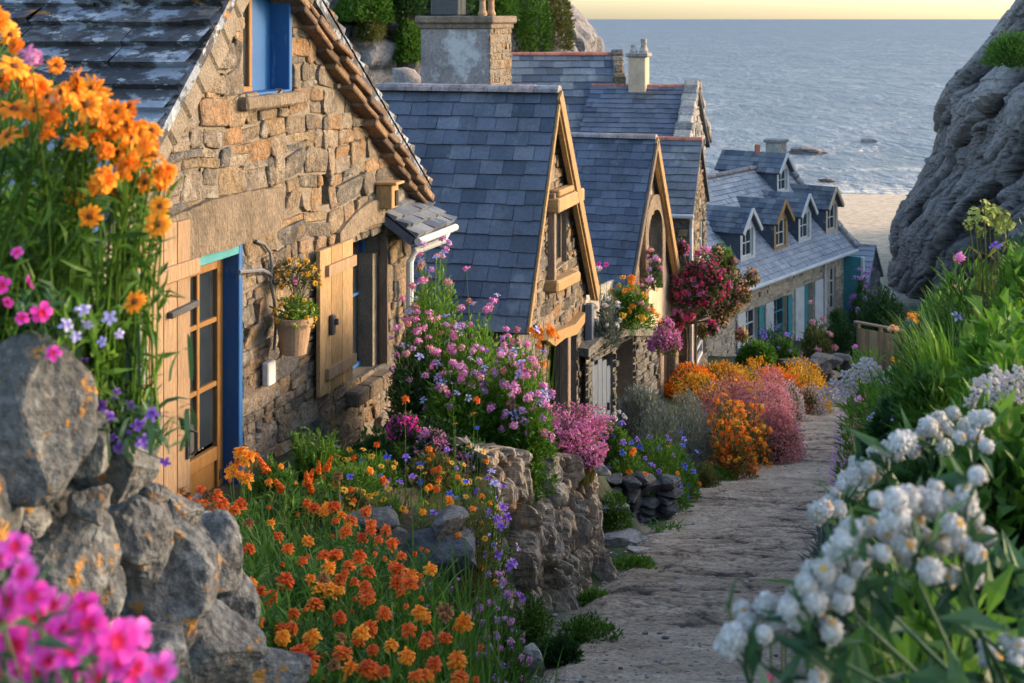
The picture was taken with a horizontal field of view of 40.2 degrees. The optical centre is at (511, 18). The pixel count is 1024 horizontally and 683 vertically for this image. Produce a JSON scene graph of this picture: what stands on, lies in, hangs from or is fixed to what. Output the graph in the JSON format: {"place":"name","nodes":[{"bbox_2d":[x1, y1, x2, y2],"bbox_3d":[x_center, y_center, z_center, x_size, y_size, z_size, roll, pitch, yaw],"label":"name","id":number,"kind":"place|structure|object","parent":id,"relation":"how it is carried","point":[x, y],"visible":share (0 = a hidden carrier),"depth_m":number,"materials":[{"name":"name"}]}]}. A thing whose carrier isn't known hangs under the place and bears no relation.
{"place":"outdoors","nodes":[
{"label":"outdoors","id":0,"kind":"place"},
{"bbox_2d":[327,0,604,82],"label":"headland","id":1,"kind":"structure","parent":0,"point":[377,58],"depth_m":61.64,"materials":[{"name":"green plant"}]},
{"bbox_2d":[333,0,398,25],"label":"cliff bush","id":2,"kind":"object","parent":1,"relation":"on","point":[355,12],"visible":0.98,"depth_m":59.28,"materials":[{"name":"green plant"}]},
{"bbox_2d":[391,16,420,65],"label":"cliff bush","id":3,"kind":"object","parent":1,"relation":"on","point":[406,38],"visible":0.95,"depth_m":60.81,"materials":[{"name":"green plant"}]},
{"bbox_2d":[512,0,554,52],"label":"cliff bush","id":4,"kind":"object","parent":1,"relation":"on","point":[526,17],"visible":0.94,"depth_m":68.76,"materials":[{"name":"green plant"}]},
{"bbox_2d":[539,0,577,51],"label":"cliff bush","id":5,"kind":"object","parent":1,"relation":"on","point":[558,22],"visible":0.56,"depth_m":71.63,"materials":[{"name":"green plant"}]},
{"bbox_2d":[468,468,526,612],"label":"violet bellflower","id":6,"kind":"object","parent":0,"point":[499,556],"visible":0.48,"depth_m":10.73,"materials":[{"name":"purple plant"}]},
{"bbox_2d":[198,194,924,682],"bbox_3d":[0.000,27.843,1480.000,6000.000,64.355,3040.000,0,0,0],"label":"ground","id":7,"kind":"structure","parent":0,"point":[864,218],"depth_m":39.72,"materials":[{"name":"beige sand"}]},
{"bbox_2d":[0,531,193,682],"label":"magenta phlox","id":8,"kind":"object","parent":7,"relation":"on","point":[53,649],"visible":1,"depth_m":1.85,"materials":[{"name":"pink plant"}]},
{"bbox_2d":[0,330,311,682],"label":"boulder wall","id":9,"kind":"structure","parent":7,"relation":"on","point":[120,536],"depth_m":3.92,"materials":[{"name":"grey stone"}]},
{"bbox_2d":[17,286,134,388],"bbox_3d":[-1.147,0.821,3.675,0.424,0.371,0.949,0,0,-36],"label":"lilac bellflower","id":10,"kind":"object","parent":9,"relation":"on","point":[81,309],"visible":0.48,"depth_m":3.50,"materials":[{"name":"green plant"}]},
{"bbox_2d":[0,5,158,409],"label":"orange daisy","id":11,"kind":"object","parent":9,"relation":"on","point":[24,172],"visible":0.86,"depth_m":3.58,"materials":[{"name":"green plant"}]},
{"bbox_2d":[0,66,180,425],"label":"orange daisy","id":12,"kind":"object","parent":9,"relation":"on","point":[76,170],"visible":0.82,"depth_m":3.61,"materials":[{"name":"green plant"}]},
{"bbox_2d":[0,239,192,390],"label":"pink phlox","id":13,"kind":"object","parent":9,"relation":"on","point":[43,312],"visible":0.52,"depth_m":3.58,"materials":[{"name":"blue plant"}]},
{"bbox_2d":[84,99,188,444],"bbox_3d":[-1.124,0.702,3.854,1.068,1.002,0.421,0,0,44],"label":"orange daisy","id":14,"kind":"object","parent":9,"relation":"on","point":[133,138],"visible":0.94,"depth_m":3.69,"materials":[{"name":"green plant"}]},
{"bbox_2d":[81,357,199,466],"bbox_3d":[-1.133,1.061,3.942,0.473,0.301,0.584,0,0,-34],"label":"violet bellflower","id":15,"kind":"object","parent":9,"relation":"on","point":[145,430],"visible":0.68,"depth_m":3.81,"materials":[{"name":"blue plant"}]},
{"bbox_2d":[0,0,434,501],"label":"stone cottage","id":16,"kind":"structure","parent":7,"relation":"on","point":[283,136],"depth_m":12.68,"materials":[{"name":"stone"}]},
{"bbox_2d":[190,259,222,496],"bbox_3d":[-2.805,3.241,11.898,0.148,2.318,1.198,0,0,17],"label":"door","id":17,"kind":"structure","parent":16,"relation":"in","point":[206,320],"depth_m":12.26,"materials":[{"name":"brown wood"}]},
{"bbox_2d":[269,267,313,355],"bbox_3d":[-2.019,2.687,12.926,0.359,0.796,0.389,0,0,-33],"label":"hanging pot","id":18,"kind":"object","parent":16,"relation":"attached to","point":[293,341],"visible":0.77,"depth_m":12.80,"materials":[{"name":"beige ceramic"}]},
{"bbox_2d":[273,257,322,319],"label":"pot plant","id":19,"kind":"object","parent":18,"relation":"in","point":[308,267],"visible":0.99,"depth_m":13.00,"materials":[{"name":"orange plant"}]},
{"bbox_2d":[358,198,458,366],"bbox_3d":[-1.634,3.067,16.357,1.703,2.705,1.278,0,0,17],"label":"lean to","id":20,"kind":"object","parent":16,"relation":"attached to","point":[410,221],"visible":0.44,"depth_m":15.77,"materials":[{"name":"stone"}]},
{"bbox_2d":[242,452,305,509],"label":"corner weed","id":21,"kind":"object","parent":7,"relation":"on","point":[262,485],"visible":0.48,"depth_m":10.57,"materials":[{"name":"green plant"}]},
{"bbox_2d":[205,497,349,579],"bbox_3d":[-1.690,3.201,8.343,1.613,0.862,1.500,0,0,0],"label":"marigold","id":22,"kind":"object","parent":7,"relation":"on","point":[237,505],"visible":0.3,"depth_m":8.36,"materials":[{"name":"green plant"}]},
{"bbox_2d":[246,553,351,635],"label":"grass clump","id":23,"kind":"object","parent":7,"relation":"on","point":[258,576],"visible":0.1,"depth_m":7.27,"materials":[{"name":"green plant"}]},
{"bbox_2d":[257,476,350,524],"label":"grass clump","id":24,"kind":"object","parent":7,"relation":"on","point":[330,491],"visible":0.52,"depth_m":10.01,"materials":[{"name":"green plant"}]},
{"bbox_2d":[285,423,345,489],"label":"weed clump","id":25,"kind":"object","parent":7,"relation":"on","point":[305,457],"visible":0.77,"depth_m":11.51,"materials":[{"name":"green plant"}]},
{"bbox_2d":[314,448,387,503],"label":"terrace flowers","id":26,"kind":"object","parent":7,"relation":"on","point":[346,470],"visible":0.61,"depth_m":10.57,"materials":[{"name":"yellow plant"}]},
{"bbox_2d":[242,471,464,613],"bbox_3d":[-1.190,3.264,8.612,1.460,0.889,1.677,0,0,-41],"label":"marigold","id":27,"kind":"object","parent":7,"relation":"on","point":[333,506],"visible":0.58,"depth_m":8.50,"materials":[{"name":"orange plant"}]},
{"bbox_2d":[242,568,464,679],"bbox_3d":[-0.903,2.803,6.425,1.976,0.600,1.512,0,0,35],"label":"marigold","id":28,"kind":"object","parent":7,"relation":"on","point":[284,579],"visible":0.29,"depth_m":6.69,"materials":[{"name":"orange plant"}]},
{"bbox_2d":[248,535,460,657],"bbox_3d":[-1.026,3.027,7.347,1.615,0.651,1.535,0,0,-40],"label":"marigold","id":29,"kind":"object","parent":7,"relation":"on","point":[324,578],"visible":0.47,"depth_m":7.34,"materials":[{"name":"orange plant"}]},
{"bbox_2d":[304,645,461,682],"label":"marigold","id":30,"kind":"object","parent":7,"relation":"on","point":[369,668],"visible":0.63,"depth_m":5.49,"materials":[{"name":"orange plant"}]},
{"bbox_2d":[274,575,506,682],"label":"marigold","id":31,"kind":"object","parent":7,"relation":"on","point":[313,636],"visible":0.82,"depth_m":6.07,"materials":[{"name":"orange plant"}]},
{"bbox_2d":[256,511,525,673],"bbox_3d":[-0.875,3.135,7.782,1.700,0.859,1.471,0,0,35],"label":"marigold","id":32,"kind":"object","parent":7,"relation":"on","point":[360,557],"visible":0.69,"depth_m":7.74,"materials":[{"name":"orange plant"}]},
{"bbox_2d":[280,506,510,682],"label":"marigold","id":33,"kind":"object","parent":7,"relation":"on","point":[371,527],"visible":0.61,"depth_m":7.87,"materials":[{"name":"green plant"}]},
{"bbox_2d":[337,504,476,604],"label":"bed wall","id":34,"kind":"structure","parent":7,"relation":"on","point":[447,520],"depth_m":9.39,"materials":[{"name":"stone"}]},
{"bbox_2d":[452,488,502,658],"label":"flowering plant","id":35,"kind":"object","parent":34,"relation":"on","point":[480,531],"visible":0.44,"depth_m":9.78,"materials":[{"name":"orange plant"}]},
{"bbox_2d":[382,281,441,443],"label":"flowering shrub","id":36,"kind":"object","parent":7,"relation":"on","point":[404,382],"visible":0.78,"depth_m":13.43,"materials":[{"name":"pink plant"}]},
{"bbox_2d":[319,605,548,682],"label":"marigold","id":37,"kind":"object","parent":7,"relation":"on","point":[407,656],"visible":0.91,"depth_m":5.91,"materials":[{"name":"orange plant"}]},
{"bbox_2d":[401,237,470,400],"bbox_3d":[-0.796,3.344,14.258,0.847,2.286,1.985,0,0,0],"label":"flowering shrub","id":38,"kind":"object","parent":7,"relation":"on","point":[435,307],"visible":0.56,"depth_m":14.08,"materials":[{"name":"pink plant"}]},
{"bbox_2d":[398,446,474,497],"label":"terrace flowers","id":39,"kind":"object","parent":7,"relation":"on","point":[428,464],"visible":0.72,"depth_m":11.34,"materials":[{"name":"green plant"}]},
{"bbox_2d":[300,549,601,682],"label":"marigold","id":40,"kind":"object","parent":7,"relation":"on","point":[399,585],"visible":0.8,"depth_m":6.84,"materials":[{"name":"orange plant"}]},
{"bbox_2d":[392,0,516,84],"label":"chimney stack","id":41,"kind":"object","parent":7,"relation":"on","point":[465,49],"visible":0.26,"depth_m":29.28,"materials":[{"name":"stone"}]},
{"bbox_2d":[419,356,500,445],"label":"flowering shrub","id":42,"kind":"object","parent":7,"relation":"on","point":[459,401],"visible":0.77,"depth_m":12.89,"materials":[{"name":"purple plant"}]},
{"bbox_2d":[356,561,564,682],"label":"marigold","id":43,"kind":"object","parent":7,"relation":"on","point":[443,613],"visible":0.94,"depth_m":6.62,"materials":[{"name":"orange plant"}]},
{"bbox_2d":[435,382,494,590],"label":"terrace flowers","id":44,"kind":"object","parent":7,"relation":"on","point":[457,476],"visible":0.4,"depth_m":10.58,"materials":[{"name":"green plant"}]},
{"bbox_2d":[407,631,535,682],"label":"marigold","id":45,"kind":"object","parent":7,"relation":"on","point":[424,675],"visible":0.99,"depth_m":5.54,"materials":[{"name":"orange plant"}]},
{"bbox_2d":[436,266,511,434],"bbox_3d":[-0.353,3.422,13.891,0.969,1.922,1.358,0,0,0],"label":"flowering shrub","id":46,"kind":"object","parent":7,"relation":"on","point":[477,341],"visible":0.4,"depth_m":13.85,"materials":[{"name":"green plant"}]},
{"bbox_2d":[375,82,599,425],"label":"stone cottage","id":47,"kind":"structure","parent":7,"relation":"on","point":[498,163],"depth_m":19.48,"materials":[{"name":"stone"}]},
{"bbox_2d":[475,571,529,682],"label":"lilac stock","id":48,"kind":"object","parent":7,"relation":"on","point":[501,623],"visible":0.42,"depth_m":9.16,"materials":[{"name":"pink plant"}]},
{"bbox_2d":[475,326,555,448],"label":"flowering shrub","id":49,"kind":"object","parent":7,"relation":"on","point":[497,397],"visible":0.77,"depth_m":13.02,"materials":[{"name":"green plant"}]},
{"bbox_2d":[421,436,618,647],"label":"retaining wall","id":50,"kind":"structure","parent":7,"relation":"on","point":[550,535],"depth_m":12.63,"materials":[{"name":"grey stone"}]},
{"bbox_2d":[498,361,561,505],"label":"flowering shrub","id":51,"kind":"object","parent":50,"relation":"on","point":[540,429],"visible":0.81,"depth_m":12.68,"materials":[{"name":"pink plant"}]},
{"bbox_2d":[552,410,598,453],"bbox_3d":[0.445,4.159,13.873,0.950,0.428,0.958,0,0,0],"label":"pink valerian","id":52,"kind":"object","parent":50,"relation":"on","point":[571,434],"visible":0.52,"depth_m":13.78,"materials":[{"name":"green plant"}]},
{"bbox_2d":[549,399,620,447],"bbox_3d":[0.620,4.217,14.322,1.098,0.511,1.091,0,0,0],"label":"pink valerian","id":53,"kind":"object","parent":50,"relation":"on","point":[601,426],"visible":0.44,"depth_m":14.37,"materials":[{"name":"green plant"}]},
{"bbox_2d":[420,49,625,131],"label":"stone cottage","id":54,"kind":"structure","parent":7,"relation":"on","point":[574,75],"depth_m":34.41,"materials":[{"name":"grey stone"}]},
{"bbox_2d":[499,589,557,656],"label":"path turf","id":55,"kind":"structure","parent":7,"relation":"on","point":[534,626],"depth_m":11.17,"materials":[{"name":"green plant"}]},
{"bbox_2d":[536,632,584,669],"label":"path turf","id":56,"kind":"structure","parent":7,"relation":"on","point":[566,643],"depth_m":10.85,"materials":[{"name":"green plant"}]},
{"bbox_2d":[554,610,625,644],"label":"path turf","id":57,"kind":"structure","parent":7,"relation":"on","point":[580,626],"depth_m":11.55,"materials":[{"name":"green plant"}]},
{"bbox_2d":[548,280,660,421],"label":"garden wall","id":58,"kind":"structure","parent":7,"relation":"on","point":[624,365],"depth_m":22.61,"materials":[{"name":"stone"}]},
{"bbox_2d":[594,291,624,350],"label":"wall top flowers","id":59,"kind":"object","parent":58,"relation":"on","point":[606,322],"visible":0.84,"depth_m":22.10,"materials":[{"name":"white plant"}]},
{"bbox_2d":[606,274,661,336],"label":"wall top flowers","id":60,"kind":"object","parent":58,"relation":"on","point":[636,310],"visible":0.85,"depth_m":22.46,"materials":[{"name":"orange plant"}]},
{"bbox_2d":[571,132,680,399],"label":"stone cottage","id":61,"kind":"structure","parent":7,"relation":"on","point":[622,179],"depth_m":25.54,"materials":[{"name":"stone"}]},
{"bbox_2d":[610,380,669,438],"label":"silver bush","id":62,"kind":"object","parent":7,"relation":"on","point":[630,412],"visible":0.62,"depth_m":20.10,"materials":[{"name":"grey plant"}]},
{"bbox_2d":[578,38,712,354],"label":"stone cottage","id":63,"kind":"structure","parent":7,"relation":"on","point":[638,103],"depth_m":33.10,"materials":[{"name":"grey stone"}]},
{"bbox_2d":[606,470,684,527],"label":"bed wall","id":64,"kind":"structure","parent":7,"relation":"on","point":[662,504],"depth_m":16.82,"materials":[{"name":"stone"}]},
{"bbox_2d":[631,397,692,468],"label":"silver bush","id":65,"kind":"object","parent":7,"relation":"on","point":[657,429],"visible":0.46,"depth_m":19.45,"materials":[{"name":"grey plant"}]},
{"bbox_2d":[635,431,694,511],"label":"cornflower","id":66,"kind":"object","parent":7,"relation":"on","point":[659,468],"visible":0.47,"depth_m":17.55,"materials":[{"name":"green plant"}]},
{"bbox_2d":[658,136,709,370],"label":"stone cottage","id":67,"kind":"structure","parent":7,"relation":"on","point":[683,158],"depth_m":29.41,"materials":[{"name":"stone"}]},
{"bbox_2d":[660,384,714,474],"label":"flowering bush","id":68,"kind":"object","parent":7,"relation":"on","point":[699,423],"visible":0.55,"depth_m":20.48,"materials":[{"name":"grey plant"}]},
{"bbox_2d":[669,236,733,366],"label":"climbing rose","id":69,"kind":"object","parent":7,"relation":"on","point":[692,298],"visible":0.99,"depth_m":27.30,"materials":[{"name":"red plant"}]},
{"bbox_2d":[685,245,760,369],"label":"climbing rose","id":70,"kind":"object","parent":7,"relation":"on","point":[738,298],"visible":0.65,"depth_m":27.83,"materials":[{"name":"red plant"}]},
{"bbox_2d":[697,378,755,467],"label":"orange wallflower","id":71,"kind":"object","parent":7,"relation":"on","point":[720,425],"visible":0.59,"depth_m":20.73,"materials":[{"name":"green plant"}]},
{"bbox_2d":[710,407,761,480],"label":"orange wallflower","id":72,"kind":"object","parent":7,"relation":"on","point":[735,456],"visible":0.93,"depth_m":20.11,"materials":[{"name":"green plant"}]},
{"bbox_2d":[731,388,773,468],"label":"orange wallflower","id":73,"kind":"object","parent":7,"relation":"on","point":[748,418],"visible":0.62,"depth_m":21.31,"materials":[{"name":"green plant"}]},
{"bbox_2d":[712,567,800,682],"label":"everlasting","id":74,"kind":"object","parent":7,"relation":"on","point":[745,631],"visible":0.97,"depth_m":2.47,"materials":[{"name":"white plant"}]},
{"bbox_2d":[754,399,801,464],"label":"pink heather","id":75,"kind":"object","parent":7,"relation":"on","point":[781,420],"visible":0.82,"depth_m":21.65,"materials":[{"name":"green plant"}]},
{"bbox_2d":[706,138,864,356],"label":"long house","id":76,"kind":"structure","parent":7,"relation":"on","point":[773,220],"depth_m":50.23,"materials":[{"name":"stone"}]},
{"bbox_2d":[777,352,852,388],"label":"bed wall","id":77,"kind":"structure","parent":7,"relation":"on","point":[828,364],"depth_m":34.56,"materials":[{"name":"stone"}]},
{"bbox_2d":[798,300,838,357],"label":"dense shrub","id":78,"kind":"object","parent":7,"relation":"on","point":[814,340],"visible":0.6,"depth_m":39.29,"materials":[{"name":"green plant"}]},
{"bbox_2d":[757,490,947,682],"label":"everlasting","id":79,"kind":"object","parent":7,"relation":"on","point":[839,563],"visible":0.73,"depth_m":2.47,"materials":[{"name":"white plant"}]},
{"bbox_2d":[818,357,894,442],"bbox_3d":[3.121,3.297,10.841,1.526,1.508,1.089,0,0,-34],"label":"pale umbel","id":80,"kind":"object","parent":7,"relation":"on","point":[843,388],"visible":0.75,"depth_m":10.63,"materials":[{"name":"white plant"}]},
{"bbox_2d":[830,344,890,515],"bbox_3d":[3.413,4.256,13.180,0.792,2.414,2.158,0,0,0],"label":"bank plant","id":81,"kind":"object","parent":7,"relation":"on","point":[849,411],"visible":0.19,"depth_m":13.45,"materials":[{"name":"green plant"}]},
{"bbox_2d":[852,387,904,457],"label":"bank plant","id":82,"kind":"object","parent":7,"relation":"on","point":[877,428],"visible":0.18,"depth_m":7.37,"materials":[{"name":"green plant"}]},
{"bbox_2d":[854,321,905,373],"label":"picket fence","id":83,"kind":"object","parent":7,"relation":"on","point":[865,338],"visible":0.39,"depth_m":40.10,"materials":[{"name":"brown wood"}]},
{"bbox_2d":[824,562,936,682],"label":"bank plant","id":84,"kind":"object","parent":7,"relation":"on","point":[908,647],"visible":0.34,"depth_m":3.02,"materials":[{"name":"green plant"}]},
{"bbox_2d":[850,281,910,356],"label":"hedge bush","id":85,"kind":"object","parent":7,"relation":"on","point":[878,311],"visible":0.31,"depth_m":45.83,"materials":[{"name":"green plant"}]},
{"bbox_2d":[757,587,1023,682],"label":"everlasting","id":86,"kind":"object","parent":7,"relation":"on","point":[816,604],"visible":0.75,"depth_m":2.47,"materials":[{"name":"white plant"}]},
{"bbox_2d":[806,396,1008,680],"bbox_3d":[1.176,1.414,3.694,0.863,0.886,0.593,0,0,0],"label":"everlasting","id":87,"kind":"object","parent":7,"relation":"on","point":[858,477],"visible":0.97,"depth_m":3.57,"materials":[{"name":"white plant"}]},
{"bbox_2d":[852,311,962,518],"bbox_3d":[2.517,2.600,8.627,0.913,1.640,1.432,0,0,0],"label":"bank plant","id":88,"kind":"object","parent":7,"relation":"on","point":[894,369],"visible":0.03,"depth_m":8.71,"materials":[{"name":"green plant"}]},
{"bbox_2d":[871,423,955,568],"bbox_3d":[1.548,1.730,5.011,0.540,0.631,0.568,0,0,0],"label":"bank plant","id":89,"kind":"object","parent":7,"relation":"on","point":[907,472],"visible":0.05,"depth_m":4.98,"materials":[{"name":"green plant"}]},
{"bbox_2d":[883,354,954,463],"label":"bank plant","id":90,"kind":"object","parent":7,"relation":"on","point":[924,390],"visible":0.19,"depth_m":6.57,"materials":[{"name":"green plant"}]},
{"bbox_2d":[852,442,1023,682],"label":"everlasting","id":91,"kind":"object","parent":7,"relation":"on","point":[907,510],"visible":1,"depth_m":2.47,"materials":[{"name":"white plant"}]},
{"bbox_2d":[874,491,1021,682],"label":"bank plant","id":92,"kind":"object","parent":7,"relation":"on","point":[924,627],"visible":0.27,"depth_m":2.99,"materials":[{"name":"green plant"}]},
{"bbox_2d":[915,243,993,347],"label":"bank plant","id":93,"kind":"object","parent":7,"relation":"on","point":[953,296],"visible":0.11,"depth_m":8.73,"materials":[{"name":"green plant"}]},
{"bbox_2d":[885,526,1023,682],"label":"bank plant","id":94,"kind":"object","parent":7,"relation":"on","point":[1004,558],"visible":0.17,"depth_m":3.23,"materials":[{"name":"green plant"}]},
{"bbox_2d":[928,364,1023,490],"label":"pale umbel","id":95,"kind":"object","parent":7,"relation":"on","point":[999,379],"visible":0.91,"depth_m":4.63,"materials":[{"name":"white plant"}]},
{"bbox_2d":[929,387,1023,552],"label":"bank plant","id":96,"kind":"object","parent":7,"relation":"on","point":[1002,492],"visible":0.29,"depth_m":4.28,"materials":[{"name":"green plant"}]},
{"bbox_2d":[939,286,1023,411],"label":"bank plant","id":97,"kind":"object","parent":7,"relation":"on","point":[966,368],"visible":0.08,"depth_m":5.97,"materials":[{"name":"green plant"}]},
{"bbox_2d":[950,336,1023,423],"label":"bank plant","id":98,"kind":"object","parent":7,"relation":"on","point":[1007,355],"visible":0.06,"depth_m":5.20,"materials":[{"name":"green plant"}]},
{"bbox_2d":[963,199,1015,337],"bbox_3d":[2.587,1.813,7.307,0.616,1.785,0.436,0,0,-25],"label":"euphorbia","id":99,"kind":"object","parent":7,"relation":"on","point":[999,226],"visible":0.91,"depth_m":7.24,"materials":[{"name":"green plant"}]},
{"bbox_2d":[971,240,1023,339],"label":"bank plant","id":100,"kind":"object","parent":7,"relation":"on","point":[1011,277],"visible":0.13,"depth_m":7.05,"materials":[{"name":"green plant"}]},
{"bbox_2d":[519,371,872,682],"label":"path","id":101,"kind":"structure","parent":0,"point":[706,557],"depth_m":13.90,"materials":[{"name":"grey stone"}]},
{"bbox_2d":[568,0,1014,18],"label":"sky","id":102,"kind":"structure","parent":0,"point":[590,9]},
{"bbox_2d":[587,19,999,194],"bbox_3d":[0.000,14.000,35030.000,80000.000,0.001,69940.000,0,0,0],"label":"sea","id":103,"kind":"structure","parent":0,"point":[837,90],"depth_m":323.97,"materials":[{"name":"liquid"}]},
{"bbox_2d":[874,301,975,391],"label":"bank grass","id":104,"kind":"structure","parent":0,"point":[938,350],"depth_m":8.27,"materials":[{"name":"green plant"}]},
{"bbox_2d":[887,0,1023,307],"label":"cliff","id":105,"kind":"structure","parent":0,"point":[976,156],"depth_m":63.11,"materials":[{"name":"grey stone"}]},
{"bbox_2d":[978,27,1023,69],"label":"cliff bush","id":106,"kind":"object","parent":105,"relation":"on","point":[998,49],"visible":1,"depth_m":45.75,"materials":[{"name":"green plant"}]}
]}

